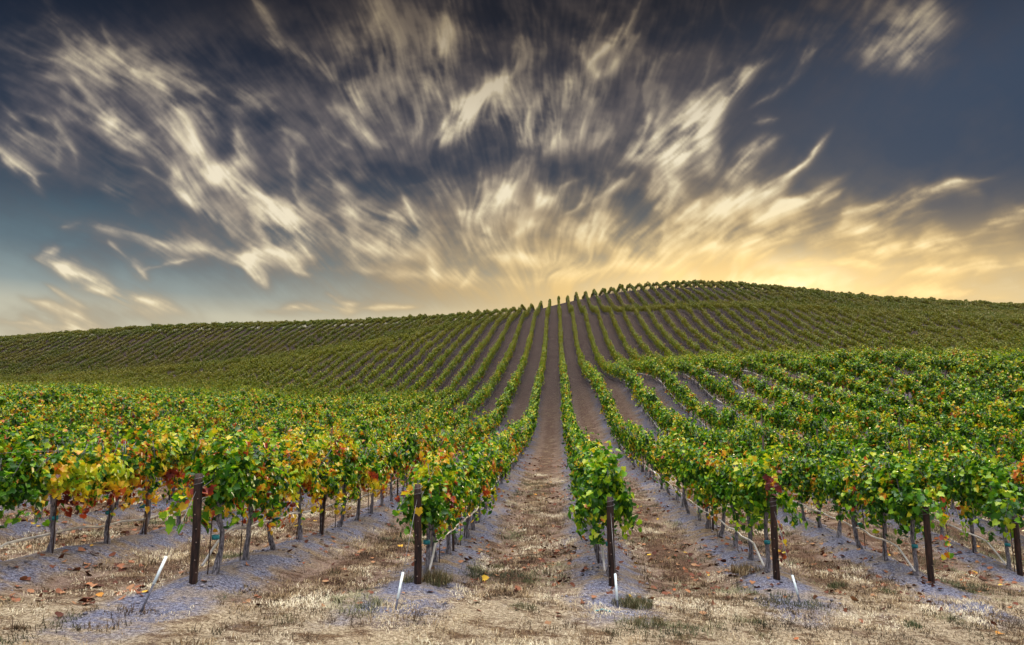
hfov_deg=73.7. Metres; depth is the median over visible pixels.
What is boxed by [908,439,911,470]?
line post
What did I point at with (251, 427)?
grapevine
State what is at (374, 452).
grapevine
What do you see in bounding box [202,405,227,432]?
grapevine
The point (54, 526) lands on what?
vine stake
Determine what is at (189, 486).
grapevine
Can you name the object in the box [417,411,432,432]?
grapevine
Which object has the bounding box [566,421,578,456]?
grapevine
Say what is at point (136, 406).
grapevine
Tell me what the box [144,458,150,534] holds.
line post
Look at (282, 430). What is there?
grapevine
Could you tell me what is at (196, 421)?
grapevine
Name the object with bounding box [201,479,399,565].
drip hose
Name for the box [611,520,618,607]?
anchor stay
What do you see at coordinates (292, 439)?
grapevine
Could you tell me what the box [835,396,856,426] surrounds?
grapevine
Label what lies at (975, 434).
grapevine
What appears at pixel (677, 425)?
grapevine
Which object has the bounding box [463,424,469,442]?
grapevine
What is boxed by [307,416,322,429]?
grapevine
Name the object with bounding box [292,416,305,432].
grapevine
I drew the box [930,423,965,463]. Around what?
grapevine
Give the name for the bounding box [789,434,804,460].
grapevine
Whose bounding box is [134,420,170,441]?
grapevine
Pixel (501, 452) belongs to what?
grapevine
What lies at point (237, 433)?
grapevine
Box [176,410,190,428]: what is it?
grapevine
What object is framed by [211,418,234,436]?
grapevine
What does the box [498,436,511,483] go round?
grapevine
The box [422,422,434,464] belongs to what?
grapevine
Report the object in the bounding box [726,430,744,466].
grapevine
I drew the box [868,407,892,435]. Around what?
grapevine
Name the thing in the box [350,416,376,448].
grapevine
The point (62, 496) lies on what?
drip hose
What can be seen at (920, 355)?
grapevine rows
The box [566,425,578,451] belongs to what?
grapevine
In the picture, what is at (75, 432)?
grapevine
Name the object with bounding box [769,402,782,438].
grapevine
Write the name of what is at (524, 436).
grapevine
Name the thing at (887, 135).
sky
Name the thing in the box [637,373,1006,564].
drip hose
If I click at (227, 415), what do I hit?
grapevine
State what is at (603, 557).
drip hose
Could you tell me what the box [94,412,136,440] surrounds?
grapevine
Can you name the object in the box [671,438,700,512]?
grapevine
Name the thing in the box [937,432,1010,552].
grapevine
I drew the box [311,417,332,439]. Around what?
grapevine
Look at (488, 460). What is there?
grapevine
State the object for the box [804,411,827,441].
grapevine
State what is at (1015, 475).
grapevine
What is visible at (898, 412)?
grapevine
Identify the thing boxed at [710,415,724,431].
grapevine
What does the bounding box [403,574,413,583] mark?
weed clump
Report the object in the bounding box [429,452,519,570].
drip hose
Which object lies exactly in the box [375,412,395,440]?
grapevine
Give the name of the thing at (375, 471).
grapevine
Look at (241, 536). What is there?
vine stake
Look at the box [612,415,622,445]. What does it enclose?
grapevine
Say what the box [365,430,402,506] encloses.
grapevine
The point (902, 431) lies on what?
grapevine
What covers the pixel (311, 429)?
grapevine
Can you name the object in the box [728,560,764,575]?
weed clump
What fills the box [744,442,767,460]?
grapevine
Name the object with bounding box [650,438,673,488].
grapevine
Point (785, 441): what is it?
grapevine
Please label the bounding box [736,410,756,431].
grapevine
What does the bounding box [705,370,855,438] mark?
drip hose
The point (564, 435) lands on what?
grapevine
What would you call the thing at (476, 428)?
grapevine
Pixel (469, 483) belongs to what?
grapevine
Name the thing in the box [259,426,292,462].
grapevine
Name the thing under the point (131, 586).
fallen leaves
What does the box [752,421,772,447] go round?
grapevine
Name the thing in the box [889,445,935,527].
grapevine
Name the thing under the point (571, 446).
grapevine
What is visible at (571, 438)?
grapevine
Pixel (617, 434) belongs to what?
grapevine
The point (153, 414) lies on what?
grapevine
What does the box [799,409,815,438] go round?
grapevine
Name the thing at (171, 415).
grapevine
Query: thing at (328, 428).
grapevine
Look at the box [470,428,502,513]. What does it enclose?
grapevine
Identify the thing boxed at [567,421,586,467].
grapevine
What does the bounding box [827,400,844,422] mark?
grapevine
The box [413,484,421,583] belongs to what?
end post
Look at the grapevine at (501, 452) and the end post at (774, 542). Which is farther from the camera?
the grapevine at (501, 452)
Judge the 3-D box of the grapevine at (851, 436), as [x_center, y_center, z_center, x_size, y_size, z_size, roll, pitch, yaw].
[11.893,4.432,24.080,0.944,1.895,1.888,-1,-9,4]
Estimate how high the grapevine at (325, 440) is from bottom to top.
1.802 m
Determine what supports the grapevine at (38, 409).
on the ground at (208, 611)
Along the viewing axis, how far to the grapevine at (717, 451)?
22.43 m
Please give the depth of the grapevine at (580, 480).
11.50 m
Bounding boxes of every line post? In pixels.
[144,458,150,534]
[321,462,328,534]
[452,514,454,550]
[711,497,713,529]
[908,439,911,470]
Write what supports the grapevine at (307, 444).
on the ground at (208, 611)
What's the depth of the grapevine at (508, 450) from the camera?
21.88 m
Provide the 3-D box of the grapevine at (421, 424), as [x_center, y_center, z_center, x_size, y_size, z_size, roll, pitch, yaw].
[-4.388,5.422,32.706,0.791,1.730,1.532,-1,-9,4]
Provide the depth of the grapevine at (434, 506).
8.76 m
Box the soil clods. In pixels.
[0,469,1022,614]
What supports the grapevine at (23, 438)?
on the ground at (208, 611)
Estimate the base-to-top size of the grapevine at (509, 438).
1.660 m
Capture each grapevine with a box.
[0,397,36,417]
[0,402,18,423]
[0,405,47,470]
[0,422,13,432]
[0,439,56,527]
[1,409,44,434]
[1,425,40,445]
[8,433,86,518]
[10,423,108,552]
[22,423,73,454]
[25,407,53,430]
[28,416,57,439]
[30,399,52,431]
[44,417,84,433]
[45,421,90,445]
[48,404,74,421]
[48,410,71,425]
[55,423,98,450]
[61,429,150,543]
[62,429,110,510]
[65,394,104,422]
[69,405,100,432]
[77,415,113,437]
[78,421,126,447]
[86,405,110,426]
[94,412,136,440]
[97,417,185,533]
[101,434,143,508]
[102,402,126,423]
[116,398,139,419]
[121,410,149,438]
[126,402,154,426]
[131,403,156,425]
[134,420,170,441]
[136,438,173,503]
[137,416,218,525]
[139,403,163,427]
[152,408,181,424]
[155,409,190,438]
[156,417,196,499]
[158,427,263,574]
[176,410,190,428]
[177,419,204,439]
[180,437,210,487]
[184,403,201,423]
[186,404,215,434]
[186,421,288,559]
[186,434,235,485]
[195,425,220,446]
[197,401,213,431]
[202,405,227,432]
[206,421,266,512]
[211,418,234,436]
[214,431,246,447]
[219,410,237,427]
[226,418,245,439]
[233,414,244,429]
[234,409,257,426]
[240,418,257,435]
[242,438,306,549]
[245,429,284,509]
[252,415,273,432]
[257,412,273,424]
[257,421,274,442]
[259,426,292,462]
[267,418,277,431]
[271,416,293,439]
[273,415,288,432]
[274,427,305,462]
[275,429,339,539]
[284,413,298,433]
[291,456,359,533]
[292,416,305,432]
[292,421,314,443]
[303,422,328,442]
[303,438,320,493]
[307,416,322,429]
[310,425,336,463]
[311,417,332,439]
[320,414,329,429]
[320,429,368,526]
[324,424,335,437]
[329,418,354,431]
[329,431,340,463]
[331,420,356,452]
[345,414,359,430]
[345,428,363,452]
[346,437,387,519]
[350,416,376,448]
[352,410,368,429]
[360,426,380,451]
[360,431,390,513]
[364,415,372,434]
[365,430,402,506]
[370,416,380,429]
[373,426,386,447]
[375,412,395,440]
[387,432,421,495]
[389,434,414,500]
[390,415,404,442]
[392,467,462,576]
[397,420,428,487]
[401,419,413,434]
[405,426,466,561]
[408,430,429,469]
[409,418,418,429]
[415,417,428,433]
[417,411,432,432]
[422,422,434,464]
[423,431,439,455]
[426,410,436,433]
[433,434,442,451]
[435,425,451,450]
[436,459,473,553]
[442,423,459,457]
[442,426,454,467]
[451,458,480,544]
[452,431,462,454]
[453,443,494,537]
[455,429,466,461]
[456,423,467,452]
[456,443,496,529]
[458,415,473,438]
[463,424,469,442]
[465,427,498,522]
[468,420,478,443]
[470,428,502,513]
[471,421,481,440]
[485,433,509,500]
[489,427,515,487]
[491,440,510,493]
[498,432,511,479]
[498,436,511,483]
[503,430,516,477]
[505,419,520,471]
[512,422,523,466]
[512,431,518,468]
[514,422,525,461]
[517,419,530,452]
[518,421,527,458]
[521,427,528,456]
[561,421,580,444]
[563,415,574,443]
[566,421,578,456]
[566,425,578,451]
[566,433,608,494]
[566,435,573,462]
[566,442,576,468]
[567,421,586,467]
[567,431,575,464]
[567,446,641,576]
[569,433,589,485]
[569,440,623,549]
[569,444,593,519]
[570,440,617,504]
[571,432,598,465]
[573,448,621,562]
[574,455,606,510]
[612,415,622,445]
[614,422,624,453]
[617,420,628,457]
[621,418,634,462]
[622,418,631,460]
[624,424,632,464]
[625,431,635,466]
[628,424,643,469]
[631,431,645,471]
[633,428,648,474]
[634,429,655,477]
[643,435,656,481]
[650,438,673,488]
[652,422,675,493]
[654,425,687,499]
[660,406,674,436]
[660,434,690,506]
[665,407,678,437]
[669,410,683,437]
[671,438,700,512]
[672,413,683,438]
[676,415,690,438]
[677,417,696,443]
[677,457,714,520]
[681,442,721,528]
[687,424,698,452]
[691,423,706,452]
[691,427,710,449]
[693,439,731,536]
[697,431,714,454]
[703,424,726,456]
[707,453,743,547]
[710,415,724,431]
[711,431,730,466]
[715,402,734,432]
[720,403,739,435]
[722,426,739,463]
[723,441,778,559]
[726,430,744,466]
[729,445,807,571]
[733,414,748,433]
[733,420,760,461]
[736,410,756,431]
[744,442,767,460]
[748,418,763,440]
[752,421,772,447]
[756,438,794,492]
[761,423,784,455]
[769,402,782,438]
[771,397,791,437]
[772,443,797,511]
[776,428,801,464]
[778,455,816,520]
[781,408,801,434]
[785,405,807,435]
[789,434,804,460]
[789,442,832,527]
[797,432,825,462]
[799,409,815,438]
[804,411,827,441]
[807,432,836,468]
[811,454,847,537]
[815,417,836,442]
[822,455,882,548]
[824,435,855,470]
[826,410,849,439]
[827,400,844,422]
[832,421,865,447]
[832,439,871,504]
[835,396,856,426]
[841,439,934,560]
[844,411,865,438]
[844,438,883,479]
[853,406,876,439]
[862,421,889,451]
[867,445,914,473]
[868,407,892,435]
[873,437,904,460]
[874,463,953,575]
[881,418,901,450]
[889,403,911,428]
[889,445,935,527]
[891,418,914,445]
[891,428,921,465]
[903,402,922,427]
[904,419,928,452]
[906,455,968,536]
[912,443,932,472]
[915,411,938,434]
[920,425,946,455]
[926,441,958,509]
[927,416,947,443]
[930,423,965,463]
[936,445,987,517]
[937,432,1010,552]
[939,412,971,445]
[952,432,990,458]
[960,402,984,435]
[960,465,1023,569]
[964,409,996,432]
[964,421,981,448]
[966,450,1023,528]
[974,434,1011,467]
[975,426,1004,459]
[985,409,1023,440]
[994,426,1023,466]
[994,458,1023,509]
[1009,422,1023,442]
[1009,438,1023,466]
[1012,446,1023,470]
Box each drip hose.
[0,480,189,506]
[0,506,202,547]
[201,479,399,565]
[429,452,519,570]
[585,375,764,566]
[599,533,605,571]
[608,373,915,571]
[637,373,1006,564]
[672,372,780,435]
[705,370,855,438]
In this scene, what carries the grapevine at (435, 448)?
on the ground at (208, 611)
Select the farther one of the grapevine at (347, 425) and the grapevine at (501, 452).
the grapevine at (347, 425)
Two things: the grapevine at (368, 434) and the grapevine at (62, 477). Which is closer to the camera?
the grapevine at (62, 477)
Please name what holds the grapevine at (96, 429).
on the ground at (208, 611)
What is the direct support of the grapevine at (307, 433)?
on the ground at (208, 611)
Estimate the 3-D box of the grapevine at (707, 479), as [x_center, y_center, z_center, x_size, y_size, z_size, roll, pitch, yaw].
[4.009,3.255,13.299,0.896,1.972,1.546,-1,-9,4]
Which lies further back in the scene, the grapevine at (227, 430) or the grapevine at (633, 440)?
the grapevine at (633, 440)
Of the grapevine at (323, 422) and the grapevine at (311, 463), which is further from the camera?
the grapevine at (323, 422)
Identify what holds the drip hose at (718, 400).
on the ground at (208, 611)
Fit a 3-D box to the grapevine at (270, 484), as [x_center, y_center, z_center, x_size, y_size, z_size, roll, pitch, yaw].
[-3.585,2.288,9.078,0.997,1.929,1.546,-1,-9,4]
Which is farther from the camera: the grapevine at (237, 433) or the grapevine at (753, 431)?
the grapevine at (753, 431)
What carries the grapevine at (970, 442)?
on the ground at (208, 611)
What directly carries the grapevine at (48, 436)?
on the ground at (208, 611)
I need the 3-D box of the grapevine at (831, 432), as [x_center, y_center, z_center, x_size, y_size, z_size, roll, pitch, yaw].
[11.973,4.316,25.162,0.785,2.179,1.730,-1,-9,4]
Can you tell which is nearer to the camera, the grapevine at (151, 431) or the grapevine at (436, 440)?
the grapevine at (151, 431)
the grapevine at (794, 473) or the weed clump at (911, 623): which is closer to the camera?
the weed clump at (911, 623)
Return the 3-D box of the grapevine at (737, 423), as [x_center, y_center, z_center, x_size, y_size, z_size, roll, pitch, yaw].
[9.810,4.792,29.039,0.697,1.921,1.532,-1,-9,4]
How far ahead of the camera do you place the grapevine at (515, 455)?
25.53 m
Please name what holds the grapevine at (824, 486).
on the ground at (208, 611)
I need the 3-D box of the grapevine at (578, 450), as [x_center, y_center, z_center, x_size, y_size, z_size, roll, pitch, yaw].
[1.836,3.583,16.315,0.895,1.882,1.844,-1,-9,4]
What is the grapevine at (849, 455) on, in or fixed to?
on the ground at (208, 611)
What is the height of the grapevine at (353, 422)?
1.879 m
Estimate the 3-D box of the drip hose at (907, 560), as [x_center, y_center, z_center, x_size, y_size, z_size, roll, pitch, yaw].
[8.315,4.593,43.918,0.074,8.520,66.733,-1,-9,4]
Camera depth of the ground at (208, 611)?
10.18 m
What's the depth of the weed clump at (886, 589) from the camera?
9.67 m
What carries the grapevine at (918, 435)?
on the ground at (208, 611)
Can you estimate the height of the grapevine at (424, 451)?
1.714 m
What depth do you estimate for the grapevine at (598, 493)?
9.37 m
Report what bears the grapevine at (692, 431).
on the ground at (208, 611)
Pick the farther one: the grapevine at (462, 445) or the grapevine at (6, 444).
the grapevine at (462, 445)
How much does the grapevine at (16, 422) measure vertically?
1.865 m
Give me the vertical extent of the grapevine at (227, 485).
1.838 m
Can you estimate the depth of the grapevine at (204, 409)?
31.07 m
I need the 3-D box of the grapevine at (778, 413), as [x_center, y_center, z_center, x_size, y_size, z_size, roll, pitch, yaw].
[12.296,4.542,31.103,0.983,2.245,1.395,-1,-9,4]
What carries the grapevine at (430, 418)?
on the ground at (208, 611)
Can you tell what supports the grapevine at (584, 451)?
on the ground at (208, 611)
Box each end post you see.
[189,473,203,584]
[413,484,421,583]
[607,497,615,586]
[769,497,779,579]
[921,505,935,583]
[1012,515,1023,575]
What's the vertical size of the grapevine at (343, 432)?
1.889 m
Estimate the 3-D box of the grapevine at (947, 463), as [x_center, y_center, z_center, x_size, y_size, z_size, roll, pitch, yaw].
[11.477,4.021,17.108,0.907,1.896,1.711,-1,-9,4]
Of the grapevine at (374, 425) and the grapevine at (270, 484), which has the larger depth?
the grapevine at (374, 425)
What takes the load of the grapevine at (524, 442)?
on the ground at (208, 611)
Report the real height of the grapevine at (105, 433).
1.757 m
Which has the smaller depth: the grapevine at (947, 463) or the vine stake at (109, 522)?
the vine stake at (109, 522)
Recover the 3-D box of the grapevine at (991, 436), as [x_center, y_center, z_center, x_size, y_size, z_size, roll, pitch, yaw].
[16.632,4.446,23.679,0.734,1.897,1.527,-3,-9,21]
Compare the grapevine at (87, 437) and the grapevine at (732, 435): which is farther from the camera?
the grapevine at (732, 435)
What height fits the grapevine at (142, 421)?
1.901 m
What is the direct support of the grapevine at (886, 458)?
on the ground at (208, 611)
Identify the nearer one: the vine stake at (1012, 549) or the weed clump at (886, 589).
the weed clump at (886, 589)
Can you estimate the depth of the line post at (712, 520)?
13.84 m
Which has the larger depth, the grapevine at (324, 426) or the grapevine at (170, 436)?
the grapevine at (324, 426)
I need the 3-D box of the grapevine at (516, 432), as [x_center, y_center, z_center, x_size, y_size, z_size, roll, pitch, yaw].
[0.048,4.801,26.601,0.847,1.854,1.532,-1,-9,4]
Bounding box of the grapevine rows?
[0,279,1023,524]
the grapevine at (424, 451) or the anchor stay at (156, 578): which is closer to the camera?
the anchor stay at (156, 578)
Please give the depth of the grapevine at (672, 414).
31.36 m
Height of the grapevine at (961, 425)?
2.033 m
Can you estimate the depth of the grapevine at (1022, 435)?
25.66 m
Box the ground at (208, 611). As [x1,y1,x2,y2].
[0,287,1023,644]
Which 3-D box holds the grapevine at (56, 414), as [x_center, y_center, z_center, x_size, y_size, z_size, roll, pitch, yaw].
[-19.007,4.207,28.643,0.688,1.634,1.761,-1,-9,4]
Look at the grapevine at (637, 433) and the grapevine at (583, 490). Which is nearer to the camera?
the grapevine at (583, 490)
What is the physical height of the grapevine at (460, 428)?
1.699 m
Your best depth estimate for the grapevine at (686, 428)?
28.23 m
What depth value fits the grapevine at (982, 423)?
27.82 m
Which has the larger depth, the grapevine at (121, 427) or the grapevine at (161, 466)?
the grapevine at (121, 427)
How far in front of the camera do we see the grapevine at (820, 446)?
20.11 m
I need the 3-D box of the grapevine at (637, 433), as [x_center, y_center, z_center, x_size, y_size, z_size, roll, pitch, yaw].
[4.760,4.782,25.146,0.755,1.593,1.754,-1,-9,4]
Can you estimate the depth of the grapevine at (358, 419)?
30.80 m
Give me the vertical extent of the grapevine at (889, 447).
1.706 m
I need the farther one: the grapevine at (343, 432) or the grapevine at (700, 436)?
the grapevine at (700, 436)
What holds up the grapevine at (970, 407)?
on the ground at (208, 611)
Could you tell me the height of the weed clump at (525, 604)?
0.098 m
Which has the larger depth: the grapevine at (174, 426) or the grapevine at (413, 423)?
the grapevine at (413, 423)
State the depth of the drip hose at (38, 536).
9.31 m
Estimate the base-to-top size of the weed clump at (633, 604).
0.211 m
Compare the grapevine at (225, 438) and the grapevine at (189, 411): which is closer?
the grapevine at (225, 438)
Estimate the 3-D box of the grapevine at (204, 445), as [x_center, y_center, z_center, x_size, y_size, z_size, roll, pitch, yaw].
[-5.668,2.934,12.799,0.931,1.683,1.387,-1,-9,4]
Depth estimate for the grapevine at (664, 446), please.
19.13 m
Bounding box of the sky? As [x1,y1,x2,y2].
[0,0,1023,342]
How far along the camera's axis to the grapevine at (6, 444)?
11.25 m
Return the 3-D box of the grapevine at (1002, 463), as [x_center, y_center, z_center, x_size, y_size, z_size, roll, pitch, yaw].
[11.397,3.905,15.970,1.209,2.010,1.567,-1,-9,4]
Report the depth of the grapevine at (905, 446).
20.07 m
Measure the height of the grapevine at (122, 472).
1.737 m
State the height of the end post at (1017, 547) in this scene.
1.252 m
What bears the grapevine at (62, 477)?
on the ground at (208, 611)
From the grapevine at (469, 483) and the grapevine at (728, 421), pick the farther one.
the grapevine at (728, 421)
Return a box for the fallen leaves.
[0,439,1023,638]
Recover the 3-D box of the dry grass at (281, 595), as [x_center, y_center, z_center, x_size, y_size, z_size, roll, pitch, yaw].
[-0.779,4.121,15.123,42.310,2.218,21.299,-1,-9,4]
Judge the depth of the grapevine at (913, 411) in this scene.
28.79 m
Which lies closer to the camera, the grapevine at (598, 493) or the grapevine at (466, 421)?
the grapevine at (598, 493)
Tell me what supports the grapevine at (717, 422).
on the ground at (208, 611)
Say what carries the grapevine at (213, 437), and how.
on the ground at (208, 611)
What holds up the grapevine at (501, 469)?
on the ground at (208, 611)
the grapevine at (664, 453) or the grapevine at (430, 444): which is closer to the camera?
the grapevine at (664, 453)
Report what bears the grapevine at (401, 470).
on the ground at (208, 611)
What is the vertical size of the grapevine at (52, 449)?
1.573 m
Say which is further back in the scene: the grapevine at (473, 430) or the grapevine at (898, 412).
the grapevine at (473, 430)
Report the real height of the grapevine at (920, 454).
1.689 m
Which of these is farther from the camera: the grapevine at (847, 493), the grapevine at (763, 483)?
the grapevine at (847, 493)
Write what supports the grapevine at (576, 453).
on the ground at (208, 611)
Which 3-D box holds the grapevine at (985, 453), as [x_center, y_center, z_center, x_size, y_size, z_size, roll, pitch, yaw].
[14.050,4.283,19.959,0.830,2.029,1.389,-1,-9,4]
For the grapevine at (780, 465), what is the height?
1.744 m
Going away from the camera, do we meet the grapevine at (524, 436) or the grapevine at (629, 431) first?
the grapevine at (629, 431)
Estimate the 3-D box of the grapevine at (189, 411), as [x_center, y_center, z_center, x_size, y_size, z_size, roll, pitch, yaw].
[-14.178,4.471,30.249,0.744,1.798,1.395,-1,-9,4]
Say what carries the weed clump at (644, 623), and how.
on the ground at (208, 611)
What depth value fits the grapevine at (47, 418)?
24.77 m
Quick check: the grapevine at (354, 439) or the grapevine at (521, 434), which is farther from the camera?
the grapevine at (521, 434)
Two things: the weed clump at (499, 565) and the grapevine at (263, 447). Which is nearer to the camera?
the weed clump at (499, 565)
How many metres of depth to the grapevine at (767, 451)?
17.26 m
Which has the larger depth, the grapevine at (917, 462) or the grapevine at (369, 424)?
the grapevine at (369, 424)
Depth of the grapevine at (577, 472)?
13.24 m
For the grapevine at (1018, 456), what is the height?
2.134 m
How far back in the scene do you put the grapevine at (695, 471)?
14.08 m
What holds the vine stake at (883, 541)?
on the ground at (208, 611)
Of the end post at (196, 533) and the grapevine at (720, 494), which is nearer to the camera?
the end post at (196, 533)
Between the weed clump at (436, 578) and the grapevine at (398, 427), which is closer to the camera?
the weed clump at (436, 578)
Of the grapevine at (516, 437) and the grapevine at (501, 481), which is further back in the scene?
the grapevine at (516, 437)
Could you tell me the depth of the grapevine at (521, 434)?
28.49 m
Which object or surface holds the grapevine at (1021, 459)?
on the ground at (208, 611)
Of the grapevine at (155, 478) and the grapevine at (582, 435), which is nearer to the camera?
the grapevine at (155, 478)
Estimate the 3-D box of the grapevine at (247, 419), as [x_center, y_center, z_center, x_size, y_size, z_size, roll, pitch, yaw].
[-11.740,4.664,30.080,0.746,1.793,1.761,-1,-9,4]
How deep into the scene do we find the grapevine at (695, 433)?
26.59 m
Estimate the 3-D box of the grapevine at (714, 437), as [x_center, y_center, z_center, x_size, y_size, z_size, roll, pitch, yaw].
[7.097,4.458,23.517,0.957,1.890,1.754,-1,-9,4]
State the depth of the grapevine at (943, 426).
26.75 m
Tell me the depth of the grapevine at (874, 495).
11.37 m
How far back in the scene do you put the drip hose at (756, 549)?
12.21 m
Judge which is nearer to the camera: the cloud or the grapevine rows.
the grapevine rows
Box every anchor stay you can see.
[140,492,195,611]
[395,501,416,609]
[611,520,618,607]
[774,512,800,602]
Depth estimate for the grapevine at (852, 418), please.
29.15 m
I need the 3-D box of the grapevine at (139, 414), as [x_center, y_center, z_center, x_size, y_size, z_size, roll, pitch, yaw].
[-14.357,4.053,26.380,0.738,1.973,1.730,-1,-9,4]
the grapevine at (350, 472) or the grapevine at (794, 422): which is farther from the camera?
the grapevine at (794, 422)
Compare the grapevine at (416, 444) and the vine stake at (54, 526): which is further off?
the grapevine at (416, 444)
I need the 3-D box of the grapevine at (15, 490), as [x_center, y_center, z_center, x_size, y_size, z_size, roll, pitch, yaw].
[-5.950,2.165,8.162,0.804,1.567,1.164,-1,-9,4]
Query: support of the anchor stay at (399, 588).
attached to the end post at (417, 545)
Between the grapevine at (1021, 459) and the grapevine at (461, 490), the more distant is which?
the grapevine at (1021, 459)
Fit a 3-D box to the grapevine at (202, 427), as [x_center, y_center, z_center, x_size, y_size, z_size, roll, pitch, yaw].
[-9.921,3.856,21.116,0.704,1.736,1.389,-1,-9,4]
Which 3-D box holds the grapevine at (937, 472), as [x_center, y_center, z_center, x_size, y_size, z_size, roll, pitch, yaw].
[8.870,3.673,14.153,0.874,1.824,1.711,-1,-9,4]
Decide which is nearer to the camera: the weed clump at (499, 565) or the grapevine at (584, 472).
the weed clump at (499, 565)
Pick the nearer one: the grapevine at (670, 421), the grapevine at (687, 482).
the grapevine at (687, 482)
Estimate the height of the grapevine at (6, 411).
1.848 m
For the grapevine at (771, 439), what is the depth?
24.89 m
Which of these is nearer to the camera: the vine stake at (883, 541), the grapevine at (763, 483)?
the grapevine at (763, 483)
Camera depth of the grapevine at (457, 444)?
27.16 m
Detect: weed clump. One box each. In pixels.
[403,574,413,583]
[422,565,455,586]
[488,563,504,569]
[509,600,536,610]
[610,591,654,609]
[627,614,666,627]
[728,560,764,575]
[827,580,848,588]
[877,585,899,593]
[901,619,924,628]
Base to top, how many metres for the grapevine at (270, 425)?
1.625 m
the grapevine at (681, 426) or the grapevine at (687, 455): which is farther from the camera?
the grapevine at (681, 426)
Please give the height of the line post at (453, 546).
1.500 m
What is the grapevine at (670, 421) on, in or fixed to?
on the ground at (208, 611)
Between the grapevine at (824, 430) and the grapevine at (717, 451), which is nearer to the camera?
the grapevine at (717, 451)
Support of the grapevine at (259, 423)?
on the ground at (208, 611)
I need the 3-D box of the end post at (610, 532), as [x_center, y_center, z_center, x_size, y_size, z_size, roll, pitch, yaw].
[1.282,2.945,8.800,0.112,1.359,0.113,-3,-9,17]
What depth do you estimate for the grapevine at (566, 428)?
32.91 m
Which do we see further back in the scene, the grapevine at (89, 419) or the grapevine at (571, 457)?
the grapevine at (89, 419)
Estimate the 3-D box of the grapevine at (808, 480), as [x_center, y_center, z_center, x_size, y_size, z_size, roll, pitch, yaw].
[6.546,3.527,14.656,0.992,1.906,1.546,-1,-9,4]
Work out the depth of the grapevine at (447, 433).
25.17 m
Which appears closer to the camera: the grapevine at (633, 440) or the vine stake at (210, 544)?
the vine stake at (210, 544)
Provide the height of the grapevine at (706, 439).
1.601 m
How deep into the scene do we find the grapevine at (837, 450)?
19.04 m
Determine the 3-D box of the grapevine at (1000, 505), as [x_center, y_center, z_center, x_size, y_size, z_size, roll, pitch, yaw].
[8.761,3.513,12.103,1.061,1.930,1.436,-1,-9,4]
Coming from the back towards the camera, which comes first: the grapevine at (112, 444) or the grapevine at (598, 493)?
the grapevine at (112, 444)
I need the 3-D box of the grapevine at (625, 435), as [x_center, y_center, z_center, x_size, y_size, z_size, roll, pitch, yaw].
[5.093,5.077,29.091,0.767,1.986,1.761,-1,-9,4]
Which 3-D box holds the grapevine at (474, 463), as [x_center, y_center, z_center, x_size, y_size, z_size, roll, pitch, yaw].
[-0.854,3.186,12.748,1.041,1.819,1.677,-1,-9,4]
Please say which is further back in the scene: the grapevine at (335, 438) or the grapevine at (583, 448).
the grapevine at (335, 438)
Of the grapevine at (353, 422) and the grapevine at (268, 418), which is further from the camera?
the grapevine at (268, 418)
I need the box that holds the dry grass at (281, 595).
[0,469,1023,644]
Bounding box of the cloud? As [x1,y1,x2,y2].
[0,0,1023,334]
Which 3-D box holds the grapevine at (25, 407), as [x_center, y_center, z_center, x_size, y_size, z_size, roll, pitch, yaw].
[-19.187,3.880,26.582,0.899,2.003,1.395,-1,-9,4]
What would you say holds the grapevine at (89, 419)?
on the ground at (208, 611)
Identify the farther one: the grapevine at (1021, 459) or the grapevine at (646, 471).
the grapevine at (646, 471)
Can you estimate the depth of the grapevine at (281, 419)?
27.89 m
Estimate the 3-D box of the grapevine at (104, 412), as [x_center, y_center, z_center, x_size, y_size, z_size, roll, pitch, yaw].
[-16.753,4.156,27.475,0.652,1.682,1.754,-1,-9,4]
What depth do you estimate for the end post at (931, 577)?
10.10 m
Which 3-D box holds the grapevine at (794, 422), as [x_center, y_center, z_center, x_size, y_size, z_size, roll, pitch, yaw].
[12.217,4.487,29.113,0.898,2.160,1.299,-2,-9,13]
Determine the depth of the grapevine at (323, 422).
32.85 m
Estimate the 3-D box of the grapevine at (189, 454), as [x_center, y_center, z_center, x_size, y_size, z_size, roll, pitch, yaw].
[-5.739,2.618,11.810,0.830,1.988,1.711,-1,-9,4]
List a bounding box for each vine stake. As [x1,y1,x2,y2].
[52,499,57,552]
[107,474,112,543]
[207,508,213,574]
[239,501,243,560]
[862,506,865,548]
[881,512,884,559]
[1009,523,1014,570]
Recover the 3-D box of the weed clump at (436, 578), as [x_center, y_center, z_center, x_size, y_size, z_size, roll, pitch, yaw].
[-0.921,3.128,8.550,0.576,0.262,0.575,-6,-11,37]
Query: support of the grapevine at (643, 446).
on the ground at (208, 611)
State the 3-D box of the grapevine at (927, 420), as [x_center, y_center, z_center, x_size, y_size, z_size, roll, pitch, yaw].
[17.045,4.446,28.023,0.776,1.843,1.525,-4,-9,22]
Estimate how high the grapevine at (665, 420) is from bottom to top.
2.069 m
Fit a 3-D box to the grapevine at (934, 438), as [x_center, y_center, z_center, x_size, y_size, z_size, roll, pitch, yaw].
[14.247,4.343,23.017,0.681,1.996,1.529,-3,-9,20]
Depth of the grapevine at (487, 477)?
13.55 m
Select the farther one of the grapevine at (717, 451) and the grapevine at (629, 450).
the grapevine at (629, 450)
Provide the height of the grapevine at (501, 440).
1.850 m
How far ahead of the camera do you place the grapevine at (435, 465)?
9.69 m
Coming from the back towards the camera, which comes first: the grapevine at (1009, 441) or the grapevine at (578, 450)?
the grapevine at (1009, 441)
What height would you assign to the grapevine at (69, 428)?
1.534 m
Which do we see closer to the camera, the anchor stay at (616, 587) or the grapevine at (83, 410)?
the anchor stay at (616, 587)
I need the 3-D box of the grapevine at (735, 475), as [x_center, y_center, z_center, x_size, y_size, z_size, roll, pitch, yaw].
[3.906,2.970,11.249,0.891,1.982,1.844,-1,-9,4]

